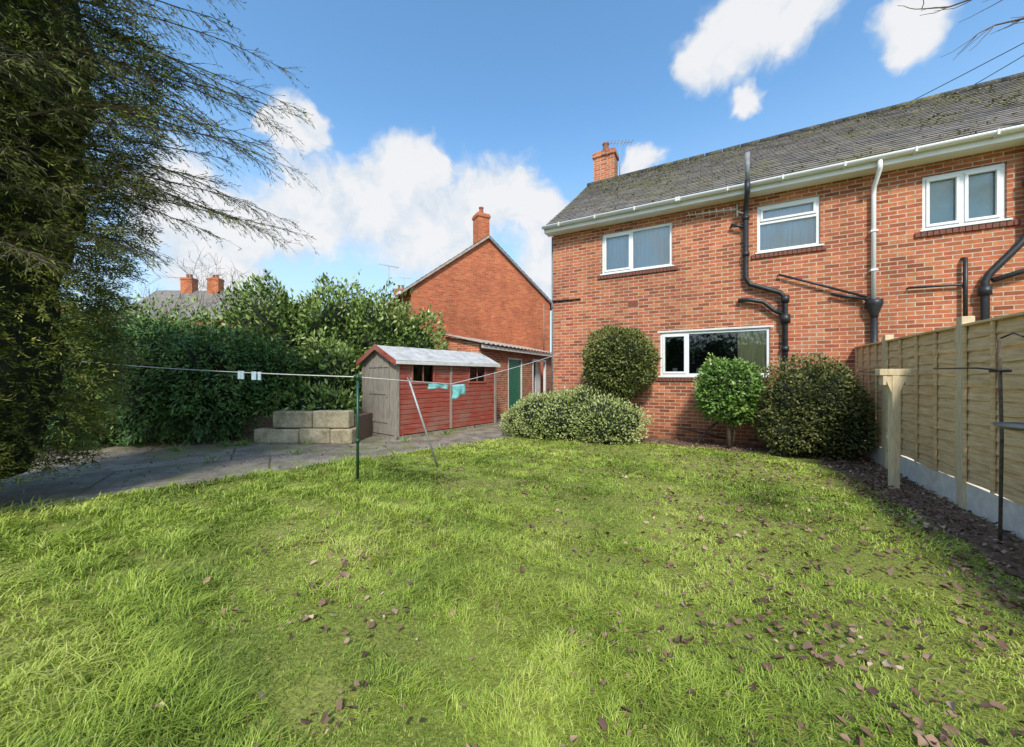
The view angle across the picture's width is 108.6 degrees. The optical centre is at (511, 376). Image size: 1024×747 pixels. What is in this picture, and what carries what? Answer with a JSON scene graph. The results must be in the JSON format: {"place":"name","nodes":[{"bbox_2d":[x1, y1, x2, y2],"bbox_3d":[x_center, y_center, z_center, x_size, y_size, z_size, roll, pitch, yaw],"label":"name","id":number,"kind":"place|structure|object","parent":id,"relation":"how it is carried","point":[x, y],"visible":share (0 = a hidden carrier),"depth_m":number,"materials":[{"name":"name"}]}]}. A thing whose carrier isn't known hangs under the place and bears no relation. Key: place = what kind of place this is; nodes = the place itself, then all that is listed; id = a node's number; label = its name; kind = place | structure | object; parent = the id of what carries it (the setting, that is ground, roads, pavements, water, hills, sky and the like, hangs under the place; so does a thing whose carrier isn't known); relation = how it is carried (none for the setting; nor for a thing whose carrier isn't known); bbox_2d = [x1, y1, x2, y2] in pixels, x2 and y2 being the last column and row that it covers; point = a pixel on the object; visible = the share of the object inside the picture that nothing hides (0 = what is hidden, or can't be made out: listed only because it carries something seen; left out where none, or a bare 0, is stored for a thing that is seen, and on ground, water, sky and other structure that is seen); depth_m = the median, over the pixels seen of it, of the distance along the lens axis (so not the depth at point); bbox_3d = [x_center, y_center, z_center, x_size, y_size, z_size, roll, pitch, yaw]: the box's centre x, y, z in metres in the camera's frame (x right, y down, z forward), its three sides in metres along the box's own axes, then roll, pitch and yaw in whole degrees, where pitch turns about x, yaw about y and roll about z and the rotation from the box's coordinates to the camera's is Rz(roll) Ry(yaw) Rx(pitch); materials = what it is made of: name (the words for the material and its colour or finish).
{"place":"outdoors","nodes":[
{"label":"outdoors","id":0,"kind":"place"},
{"bbox_2d":[120,318,232,326],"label":"walls","id":1,"kind":"structure","parent":0,"point":[184,323],"depth_m":30.31,"materials":[{"name":"red brick"}]},
{"bbox_2d":[118,290,301,321],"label":"roof","id":2,"kind":"structure","parent":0,"point":[163,296],"depth_m":32.19,"materials":[{"name":"grey tile"}]},
{"bbox_2d":[180,279,197,292],"bbox_3d":[-29.478,-8.060,33.631,1.000,1.520,0.700,0,0,-3],"label":"chimney stack","id":3,"kind":"object","parent":2,"relation":"on","point":[183,287],"visible":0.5,"depth_m":33.29,"materials":[{"name":"orange brick"}]},
{"bbox_2d":[180,277,198,281],"bbox_3d":[-29.478,-8.910,33.631,1.080,0.180,0.780,0,0,-3],"label":"chimney corbel","id":4,"kind":"object","parent":3,"relation":"on","point":[189,278],"visible":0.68,"depth_m":33.27,"materials":[{"name":"orange brick"}]},
{"bbox_2d":[207,280,223,292],"bbox_3d":[-27.181,-8.060,33.745,1.000,1.520,0.700,0,0,-3],"label":"chimney stack","id":5,"kind":"object","parent":2,"relation":"on","point":[212,283],"visible":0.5,"depth_m":33.40,"materials":[{"name":"orange brick"}]},
{"bbox_2d":[0,418,515,510],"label":"patio","id":6,"kind":"structure","parent":0,"point":[93,480],"depth_m":6.07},
{"bbox_2d":[0,0,320,492],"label":"cypress tree","id":7,"kind":"object","parent":6,"relation":"on","point":[53,108],"visible":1,"depth_m":4.08,"materials":[{"name":"green plant"}]},
{"bbox_2d":[43,299,305,451],"bbox_3d":[-7.773,-0.110,7.886,6.039,3.217,3.178,0,0,0],"label":"conifer hedge","id":8,"kind":"object","parent":6,"relation":"on","point":[200,403],"visible":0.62,"depth_m":7.42,"materials":[{"name":"green plant"}]},
{"bbox_2d":[149,255,273,325],"bbox_3d":[-10.660,-1.408,13.233,4.483,5.643,3.573,0,0,24],"label":"bare tree","id":9,"kind":"object","parent":6,"relation":"on","point":[200,302],"visible":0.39,"depth_m":12.62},
{"bbox_2d":[254,410,355,443],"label":"blocks","id":10,"kind":"object","parent":6,"relation":"on","point":[327,426],"depth_m":7.72,"materials":[{"name":"beige concrete"}]},
{"bbox_2d":[240,409,373,440],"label":"bed soil","id":11,"kind":"structure","parent":6,"relation":"on","point":[365,425],"depth_m":8.05,"materials":[{"name":"brown soil"}]},
{"bbox_2d":[196,268,449,415],"bbox_3d":[-5.118,-0.882,10.102,6.469,4.816,4.659,0,0,0],"label":"laurel hedge","id":12,"kind":"object","parent":11,"relation":"on","point":[333,338],"visible":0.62,"depth_m":9.67,"materials":[{"name":"green plant"}]},
{"bbox_2d":[167,414,449,462],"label":"weeds","id":13,"kind":"object","parent":6,"relation":"on","point":[244,442],"visible":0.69,"depth_m":7.42,"materials":[{"name":"green plant"}]},
{"bbox_2d":[356,344,499,439],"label":"garden shed","id":14,"kind":"structure","parent":6,"relation":"on","point":[390,405],"depth_m":8.96,"materials":[{"name":"wood"}]},
{"bbox_2d":[411,364,434,383],"bbox_3d":[-2.102,-0.108,8.736,0.038,0.555,0.680,0,0,39],"label":"window frame","id":15,"kind":"structure","parent":14,"relation":"in","point":[411,364],"depth_m":8.70,"materials":[{"name":"wood"}]},
{"bbox_2d":[425,365,432,381],"bbox_3d":[-2.120,-0.110,8.750,0.004,0.460,0.600,0,0,39],"label":"window glass","id":16,"kind":"structure","parent":14,"relation":"in","point":[429,368],"depth_m":8.91,"materials":[{"name":"black glass"}]},
{"bbox_2d":[468,366,485,382],"bbox_3d":[-0.957,-0.108,10.163,0.038,0.555,0.680,0,0,39],"label":"window frame","id":17,"kind":"structure","parent":14,"relation":"in","point":[469,381],"depth_m":10.11,"materials":[{"name":"wood"}]},
{"bbox_2d":[470,366,483,380],"bbox_3d":[-0.975,-0.110,10.177,0.004,0.460,0.600,0,0,39],"label":"window glass","id":18,"kind":"structure","parent":14,"relation":"in","point":[473,369],"depth_m":10.17,"materials":[{"name":"black glass"}]},
{"bbox_2d":[411,239,549,399],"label":"gable wall","id":19,"kind":"structure","parent":6,"relation":"on","point":[486,290],"depth_m":16.67,"materials":[{"name":"red brick"}]},
{"bbox_2d":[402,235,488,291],"bbox_3d":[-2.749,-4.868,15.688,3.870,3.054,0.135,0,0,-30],"label":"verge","id":20,"kind":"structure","parent":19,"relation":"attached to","point":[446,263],"depth_m":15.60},
{"bbox_2d":[488,235,551,304],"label":"verge","id":21,"kind":"structure","parent":19,"relation":"attached to","point":[504,253],"depth_m":17.40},
{"bbox_2d":[543,304,543,349],"bbox_3d":[1.570,-2.200,18.178,0.058,2.800,0.058,0,0,-30],"label":"side cable","id":22,"kind":"object","parent":19,"relation":"attached to","point":[543,326],"visible":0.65,"depth_m":18.16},
{"bbox_2d":[445,334,551,418],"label":"brick outbuilding","id":23,"kind":"structure","parent":6,"relation":"on","point":[513,385],"depth_m":13.19,"materials":[{"name":"red brick"}]},
{"bbox_2d":[509,360,520,414],"bbox_3d":[0.078,0.365,13.400,0.030,1.970,0.982,0,0,28],"label":"green door","id":24,"kind":"structure","parent":23,"relation":"in","point":[514,373],"depth_m":13.40,"materials":[{"name":"paint"}]},
{"bbox_2d":[534,362,534,393],"bbox_3d":[0.617,0.290,15.551,0.020,2.220,1.950,0,0,28],"label":"doorway interior","id":25,"kind":"structure","parent":23,"relation":"in","point":[534,362],"depth_m":16.23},
{"bbox_2d":[535,362,539,397],"bbox_3d":[1.088,0.365,15.666,0.040,1.970,0.500,0,0,28],"label":"inner white door","id":26,"kind":"structure","parent":23,"relation":"in","point":[537,365],"depth_m":15.61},
{"bbox_2d":[552,237,552,391],"bbox_3d":[1.074,-1.150,9.734,0.055,5.100,0.055,0,0,6],"label":"side downpipe","id":27,"kind":"object","parent":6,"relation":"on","point":[552,314],"visible":0.35,"depth_m":9.71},
{"bbox_2d":[390,235,487,303],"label":"roof slope","id":28,"kind":"structure","parent":0,"point":[440,265],"depth_m":15.71,"materials":[{"name":"grey tile"}]},
{"bbox_2d":[371,291,400,316],"bbox_3d":[-6.703,-3.376,18.640,0.100,0.110,9.100,0,0,-30],"label":"eave gutter","id":29,"kind":"object","parent":28,"relation":"attached to","point":[398,293],"visible":0.36,"depth_m":15.19,"materials":[{"name":"white plastic"}]},
{"bbox_2d":[473,216,489,243],"bbox_3d":[-1.438,-6.635,17.198,0.580,1.470,0.580,0,0,-30],"label":"chimney stack","id":30,"kind":"object","parent":28,"relation":"on","point":[481,227],"visible":0.57,"depth_m":16.96,"materials":[{"name":"orange brick"}]},
{"bbox_2d":[472,212,490,220],"bbox_3d":[-1.438,-7.460,17.198,0.660,0.180,0.660,0,0,-30],"label":"chimney corbel","id":31,"kind":"object","parent":30,"relation":"on","point":[481,214],"visible":0.64,"depth_m":16.94,"materials":[{"name":"orange brick"}]},
{"bbox_2d":[0,435,1023,746],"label":"lawn","id":32,"kind":"structure","parent":0,"point":[318,684],"depth_m":2.16,"materials":[{"name":"green plant"}]},
{"bbox_2d":[354,375,361,481],"bbox_3d":[-2.000,0.685,4.770,0.100,1.430,0.051,0,0,0],"label":"clothes line pole","id":33,"kind":"object","parent":32,"relation":"on","point":[357,377],"visible":0.91,"depth_m":4.75,"materials":[{"name":"metal"}]},
{"bbox_2d":[81,353,560,383],"bbox_3d":[-2.800,-0.252,6.397,9.588,0.746,3.586,0,0,-17],"label":"washing line","id":34,"kind":"object","parent":33,"relation":"attached to","point":[324,375],"visible":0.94,"depth_m":5.59,"materials":[{"name":"plastic"}]},
{"bbox_2d":[238,371,260,379],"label":"clothes pegs","id":35,"kind":"object","parent":34,"relation":"attached to","point":[253,375],"visible":1,"depth_m":5.35,"materials":[{"name":"white plastic"}]},
{"bbox_2d":[428,383,447,388],"bbox_3d":[-1.172,0.145,5.831,0.381,0.112,0.048,0,0,-45],"label":"hanging cloth","id":36,"kind":"object","parent":34,"relation":"hanging from","point":[435,386],"visible":1,"depth_m":5.80,"materials":[{"name":"teal fabric"}]},
{"bbox_2d":[452,384,465,398],"bbox_3d":[-0.883,0.244,6.107,0.261,0.248,0.045,0,0,-41],"label":"peg bag","id":37,"kind":"object","parent":34,"relation":"hanging from","point":[459,390],"visible":1,"depth_m":6.09,"materials":[{"name":"teal fabric"}]},
{"bbox_2d":[407,378,437,467],"bbox_3d":[-1.333,0.706,5.530,0.472,1.397,0.035,0,0,-23],"label":"clothes prop","id":38,"kind":"object","parent":32,"relation":"on","point":[421,418],"visible":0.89,"depth_m":5.52,"materials":[{"name":"grey metal"}]},
{"bbox_2d":[499,382,654,445],"bbox_3d":[1.346,0.758,8.334,3.539,1.340,1.816,0,0,26],"label":"spreading shrub","id":39,"kind":"object","parent":32,"relation":"on","point":[589,413],"visible":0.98,"depth_m":7.87,"materials":[{"name":"green plant"}]},
{"bbox_2d":[139,438,1023,746],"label":"fallen leaves","id":40,"kind":"object","parent":32,"relation":"on","point":[931,738],"visible":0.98,"depth_m":2.08,"materials":[{"name":"brown plant"}]},
{"bbox_2d":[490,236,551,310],"bbox_3d":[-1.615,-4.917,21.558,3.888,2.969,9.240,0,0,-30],"label":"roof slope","id":41,"kind":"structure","parent":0,"point":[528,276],"depth_m":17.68,"materials":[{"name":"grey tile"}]},
{"bbox_2d":[60,0,1023,351],"label":"sky","id":42,"kind":"structure","parent":0,"point":[425,115],"materials":[{"name":"blue"}]},
{"bbox_2d":[546,76,1023,224],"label":"roof slope","id":43,"kind":"structure","parent":0,"point":[877,145],"depth_m":8.14,"materials":[{"name":"tile"}]},
{"bbox_2d":[555,75,1023,222],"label":"roof moss","id":44,"kind":"object","parent":43,"relation":"on","point":[909,107],"visible":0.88,"depth_m":8.44,"materials":[{"name":"plant"}]},
{"bbox_2d":[587,72,1023,185],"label":"ridge tiles","id":45,"kind":"object","parent":43,"relation":"attached to","point":[998,80],"visible":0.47,"depth_m":9.59,"materials":[{"name":"grey tile"}]},
{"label":"front roof slope","id":46,"kind":"object","parent":43,"relation":"on","visible":0},
{"bbox_2d":[594,153,617,180],"bbox_3d":[3.220,-6.735,12.644,0.700,1.470,0.500,0,0,28],"label":"chimney stack","id":47,"kind":"object","parent":46,"relation":"on","point":[605,166],"visible":0.43,"depth_m":12.41,"materials":[{"name":"orange brick"}]},
{"bbox_2d":[592,147,618,160],"bbox_3d":[3.220,-7.560,12.644,0.780,0.180,0.580,0,0,28],"label":"chimney corbel","id":48,"kind":"object","parent":47,"relation":"on","point":[604,152],"visible":0.54,"depth_m":12.41,"materials":[{"name":"orange brick"}]},
{"bbox_2d":[602,142,608,149],"bbox_3d":[3.220,-7.830,12.644,0.238,0.360,0.238,0,0,28],"label":"chimney pot","id":49,"kind":"object","parent":48,"relation":"on","point":[605,145],"visible":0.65,"depth_m":12.56,"materials":[{"name":"ceramic"}]},
{"bbox_2d":[608,140,632,174],"bbox_3d":[3.664,-7.350,12.519,0.811,1.300,0.360,0,0,0],"label":"tv aerial","id":50,"kind":"object","parent":47,"relation":"attached to","point":[619,151],"visible":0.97,"depth_m":12.51,"materials":[{"name":"grey metal"}]},
{"bbox_2d":[627,436,1023,583],"bbox_3d":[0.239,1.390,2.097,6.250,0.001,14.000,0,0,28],"label":"soil bed","id":51,"kind":"object","parent":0,"point":[994,534],"visible":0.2,"depth_m":3.86,"materials":[{"name":"brown soil"}]},
{"bbox_2d":[59,275,234,423],"bbox_3d":[-12.903,-1.095,11.447,13.145,5.221,4.554,0,0,9],"label":"mixed shrub","id":52,"kind":"object","parent":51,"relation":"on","point":[151,308],"visible":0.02,"depth_m":10.64,"materials":[{"name":"green plant"}]},
{"bbox_2d":[79,246,226,319],"bbox_3d":[-13.389,-1.913,14.147,4.807,6.656,4.258,0,0,34],"label":"bare tree","id":53,"kind":"object","parent":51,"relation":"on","point":[180,296],"visible":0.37,"depth_m":14.54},
{"bbox_2d":[387,288,410,322],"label":"side wall","id":54,"kind":"structure","parent":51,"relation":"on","point":[407,295],"depth_m":15.87,"materials":[{"name":"red brick"}]},
{"bbox_2d":[581,323,661,405],"bbox_3d":[2.442,0.100,8.261,1.748,2.614,1.620,0,0,27],"label":"round topiary shrub","id":55,"kind":"object","parent":51,"relation":"on","point":[619,361],"visible":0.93,"depth_m":7.85,"materials":[{"name":"green plant"}]},
{"bbox_2d":[683,421,725,443],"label":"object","id":56,"kind":"object","parent":51,"relation":"on","point":[705,433],"visible":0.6,"depth_m":7.66,"materials":[{"name":"brown plant"}]},
{"bbox_2d":[691,352,766,448],"bbox_3d":[4.164,0.453,7.125,1.438,1.901,1.215,0,0,0],"label":"standard bush","id":57,"kind":"object","parent":51,"relation":"on","point":[726,394],"visible":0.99,"depth_m":6.83,"materials":[{"name":"green plant"}]},
{"bbox_2d":[553,145,1023,451],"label":"wall","id":58,"kind":"structure","parent":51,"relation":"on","point":[704,286],"depth_m":7.16,"materials":[{"name":"red brick"}]},
{"bbox_2d":[552,298,580,301],"bbox_3d":[1.389,-1.970,9.411,0.760,0.060,0.070,0,0,28],"label":"wall bracket line","id":59,"kind":"object","parent":58,"relation":"attached to","point":[566,299],"visible":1,"depth_m":9.38,"materials":[{"name":"black metal"}]},
{"bbox_2d":[602,222,671,273],"bbox_3d":[2.920,-2.990,8.670,1.580,0.980,0.083,0,0,28],"label":"window frame","id":60,"kind":"object","parent":58,"relation":"attached to","point":[604,249],"visible":0.9,"depth_m":8.70,"materials":[{"name":"white plastic"}]},
{"bbox_2d":[607,235,628,269],"bbox_3d":[2.579,-3.000,8.923,0.700,1.000,0.023,0,0,28],"label":"window pane","id":61,"kind":"structure","parent":60,"relation":"in","point":[617,252],"depth_m":8.92,"materials":[{"name":"glass"}]},
{"bbox_2d":[633,226,669,268],"bbox_3d":[3.257,-3.000,8.558,0.840,1.000,0.023,0,0,28],"label":"window pane","id":62,"kind":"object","parent":60,"relation":"in","point":[651,247],"depth_m":8.56,"materials":[{"name":"glass"}]},
{"bbox_2d":[600,265,673,275],"bbox_3d":[2.889,-2.485,8.612,1.660,0.030,0.084,0,0,28],"label":"white window sill","id":63,"kind":"structure","parent":58,"relation":"attached to","point":[637,270],"depth_m":8.55,"materials":[{"name":"plastic"}]},
{"bbox_2d":[598,266,677,279],"bbox_3d":[2.902,-2.425,8.622,1.793,0.081,0.085,0,0,28],"label":"window tile sill","id":64,"kind":"structure","parent":58,"relation":"attached to","point":[637,272],"depth_m":8.56,"materials":[{"name":"brown tile"}]},
{"bbox_2d":[665,337,665,371],"bbox_3d":[3.477,-0.510,8.439,0.100,0.980,0.023,0,0,28],"label":"window curtain","id":65,"kind":"object","parent":58,"relation":"hanging from","point":[665,354],"depth_m":8.42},
{"bbox_2d":[658,376,766,376],"bbox_3d":[4.270,-0.005,7.868,2.143,0.030,0.084,0,0,28],"label":"white window sill","id":66,"kind":"structure","parent":58,"relation":"attached to","point":[681,376],"depth_m":8.14,"materials":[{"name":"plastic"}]},
{"bbox_2d":[660,327,769,375],"bbox_3d":[4.301,-0.510,7.926,2.063,0.980,0.083,0,0,28],"label":"window frame","id":67,"kind":"object","parent":58,"relation":"attached to","point":[685,335],"visible":0.94,"depth_m":8.13,"materials":[{"name":"white plastic"}]},
{"bbox_2d":[655,378,774,381],"bbox_3d":[4.268,0.054,7.886,2.243,0.081,0.085,0,0,28],"label":"window tile sill","id":68,"kind":"structure","parent":58,"relation":"attached to","point":[676,379],"depth_m":8.16,"materials":[{"name":"red tile"}]},
{"bbox_2d":[657,325,773,332],"bbox_3d":[4.276,-1.022,7.877,2.180,0.037,0.014,0,0,28],"label":"window lintel","id":69,"kind":"structure","parent":58,"relation":"attached to","point":[716,328],"depth_m":7.82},
{"bbox_2d":[686,204,748,217],"bbox_3d":[4.311,-3.437,7.758,1.156,0.295,0.156,0,0,28],"label":"wall aerial","id":70,"kind":"object","parent":58,"relation":"attached to","point":[723,210],"depth_m":7.72,"materials":[{"name":"silver metal"}]},
{"bbox_2d":[738,331,765,372],"bbox_3d":[4.992,-0.510,7.624,0.540,0.980,0.023,0,0,28],"label":"window curtain","id":71,"kind":"object","parent":58,"relation":"attached to","point":[751,346],"depth_m":7.62,"materials":[{"name":"fabric"}]},
{"bbox_2d":[730,179,790,370],"bbox_3d":[4.909,-1.227,7.285,1.009,5.254,0.536,0,0,28],"label":"soil pipe","id":72,"kind":"object","parent":58,"relation":"attached to","point":[785,318],"visible":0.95,"depth_m":7.31,"materials":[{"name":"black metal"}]},
{"bbox_2d":[745,151,749,179],"bbox_3d":[4.601,-4.115,7.193,0.081,0.532,0.091,0,0,28],"label":"soil pipe","id":73,"kind":"object","parent":72,"relation":"on","point":[747,165],"visible":1,"depth_m":7.16,"materials":[{"name":"grey plastic"}]},
{"bbox_2d":[544,130,1023,233],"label":"fascia","id":74,"kind":"structure","parent":58,"relation":"attached to","point":[942,150],"depth_m":6.83,"materials":[{"name":"white plastic"}]},
{"bbox_2d":[541,124,1023,229],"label":"gutter","id":75,"kind":"object","parent":74,"relation":"attached to","point":[1003,131],"visible":1,"depth_m":6.73,"materials":[{"name":"white plastic"}]},
{"bbox_2d":[558,129,999,226],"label":"gutter brackets","id":76,"kind":"object","parent":75,"relation":"attached to","point":[677,199],"visible":0.84,"depth_m":6.93,"materials":[{"name":"white plastic"}]},
{"bbox_2d":[546,138,1023,236],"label":"soffit","id":77,"kind":"structure","parent":58,"relation":"attached to","point":[972,151],"depth_m":6.95,"materials":[{"name":"white plastic"}]},
{"bbox_2d":[757,196,819,251],"bbox_3d":[5.459,-2.995,7.303,1.006,0.950,0.083,0,0,28],"label":"window frame","id":78,"kind":"object","parent":58,"relation":"attached to","point":[815,212],"visible":0.9,"depth_m":7.25,"materials":[{"name":"white plastic"}]},
{"bbox_2d":[760,203,814,250],"bbox_3d":[5.488,-3.010,7.357,1.006,0.980,0.023,0,0,28],"label":"window curtain","id":79,"kind":"object","parent":78,"relation":"attached to","point":[788,234],"depth_m":7.35,"materials":[{"name":"white fabric"}]},
{"bbox_2d":[751,245,826,259],"bbox_3d":[5.429,-2.446,7.261,1.193,0.081,0.085,0,0,28],"label":"window tile sill","id":80,"kind":"structure","parent":58,"relation":"attached to","point":[794,251],"depth_m":7.21,"materials":[{"name":"brown tile"}]},
{"bbox_2d":[755,244,823,254],"bbox_3d":[5.427,-2.505,7.245,1.086,0.030,0.084,0,0,28],"label":"white window sill","id":81,"kind":"structure","parent":58,"relation":"attached to","point":[787,249],"depth_m":7.20,"materials":[{"name":"plastic"}]},
{"bbox_2d":[777,274,883,342],"bbox_3d":[5.909,-0.321,6.899,1.531,3.441,0.233,0,0,30],"label":"hopper and waste","id":82,"kind":"object","parent":58,"relation":"attached to","point":[873,306],"visible":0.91,"depth_m":6.58,"materials":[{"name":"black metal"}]},
{"bbox_2d":[868,229,877,271],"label":"downpipe clips","id":83,"kind":"object","parent":58,"relation":"attached to","point":[869,232],"visible":0.79,"depth_m":6.57,"materials":[{"name":"white plastic"}]},
{"bbox_2d":[871,159,882,298],"bbox_3d":[6.417,-2.545,6.474,0.068,2.390,0.352,0,0,28],"label":"white downpipe","id":84,"kind":"object","parent":58,"relation":"attached to","point":[873,222],"visible":0.88,"depth_m":6.57,"materials":[{"name":"plastic"}]},
{"bbox_2d":[922,163,1004,229],"bbox_3d":[7.541,-2.995,6.182,0.964,0.930,0.083,0,0,28],"label":"window frame","id":85,"kind":"object","parent":58,"relation":"attached to","point":[961,177],"visible":0.91,"depth_m":6.15,"materials":[{"name":"white plastic"}]},
{"bbox_2d":[930,171,994,223],"bbox_3d":[7.572,-3.015,6.235,0.960,0.970,0.023,0,0,28],"label":"window curtain","id":86,"kind":"object","parent":85,"relation":"attached to","point":[981,196],"depth_m":6.17,"materials":[{"name":"white fabric"}]},
{"bbox_2d":[906,178,1023,319],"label":"waste pipes","id":87,"kind":"object","parent":58,"relation":"attached to","point":[985,290],"visible":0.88,"depth_m":5.91,"materials":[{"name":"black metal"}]},
{"bbox_2d":[919,218,1012,231],"bbox_3d":[7.510,-2.515,6.124,1.044,0.030,0.084,0,0,28],"label":"white window sill","id":88,"kind":"structure","parent":58,"relation":"attached to","point":[970,224],"depth_m":6.08,"materials":[{"name":"plastic"}]},
{"bbox_2d":[914,219,1020,237],"bbox_3d":[7.530,-2.455,6.130,1.193,0.081,0.085,0,0,28],"label":"window tile sill","id":89,"kind":"structure","parent":58,"relation":"attached to","point":[969,228],"depth_m":6.08,"materials":[{"name":"brown tile"}]},
{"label":"sides of the lower window room","id":90,"kind":"object","parent":58,"relation":"attached to","visible":0},
{"bbox_2d":[672,368,699,373],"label":"window ledge pots","id":91,"kind":"object","parent":90,"relation":"on","point":[676,370],"depth_m":8.36,"materials":[{"name":"white ceramic"}]},
{"bbox_2d":[666,332,737,373],"bbox_3d":[4.895,-0.460,9.028,2.463,1.280,0.021,0,0,28],"label":"window pane","id":92,"kind":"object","parent":90,"relation":"attached to","point":[719,345],"depth_m":9.14,"materials":[{"name":"black glass"}]},
{"bbox_2d":[750,351,879,459],"bbox_3d":[5.217,0.470,6.459,1.870,1.904,1.591,0,0,0],"label":"dark round shrub","id":93,"kind":"object","parent":51,"relation":"on","point":[810,408],"visible":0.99,"depth_m":6.08,"materials":[{"name":"green plant"}]},
{"bbox_2d":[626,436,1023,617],"bbox_3d":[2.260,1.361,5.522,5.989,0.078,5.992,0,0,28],"label":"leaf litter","id":94,"kind":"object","parent":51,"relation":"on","point":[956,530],"visible":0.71,"depth_m":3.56,"materials":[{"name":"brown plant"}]},
{"bbox_2d":[859,369,914,489],"bbox_3d":[4.670,0.650,4.595,0.541,1.500,0.090,0,0,14],"label":"washing line post","id":95,"kind":"object","parent":51,"relation":"on","point":[893,381],"visible":0.99,"depth_m":4.54,"materials":[{"name":"brown wood"}]},
{"bbox_2d":[854,311,1023,539],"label":"garden fence","id":96,"kind":"object","parent":51,"relation":"on","point":[949,440],"visible":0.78,"depth_m":3.92,"materials":[{"name":"wood"}]},
{"bbox_2d":[897,0,1023,59],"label":"overhanging bare tree","id":97,"kind":"object","parent":51,"relation":"on","point":[1011,21],"visible":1,"depth_m":6.04,"materials":[{"name":"brown wood"}]},
{"bbox_2d":[933,332,1023,543],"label":"bird feeder pole","id":98,"kind":"object","parent":51,"relation":"on","point":[999,370],"visible":1,"depth_m":3.06,"materials":[{"name":"black metal"}]},
{"bbox_2d":[992,422,1023,563],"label":"bird bath","id":99,"kind":"object","parent":51,"relation":"on","point":[1017,426],"visible":0.95,"depth_m":2.72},
{"bbox_2d":[914,43,1023,99],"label":"overhead cables","id":100,"kind":"object","parent":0,"point":[979,66],"visible":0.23,"depth_m":9.08,"materials":[{"name":"black rubber"}]}
]}

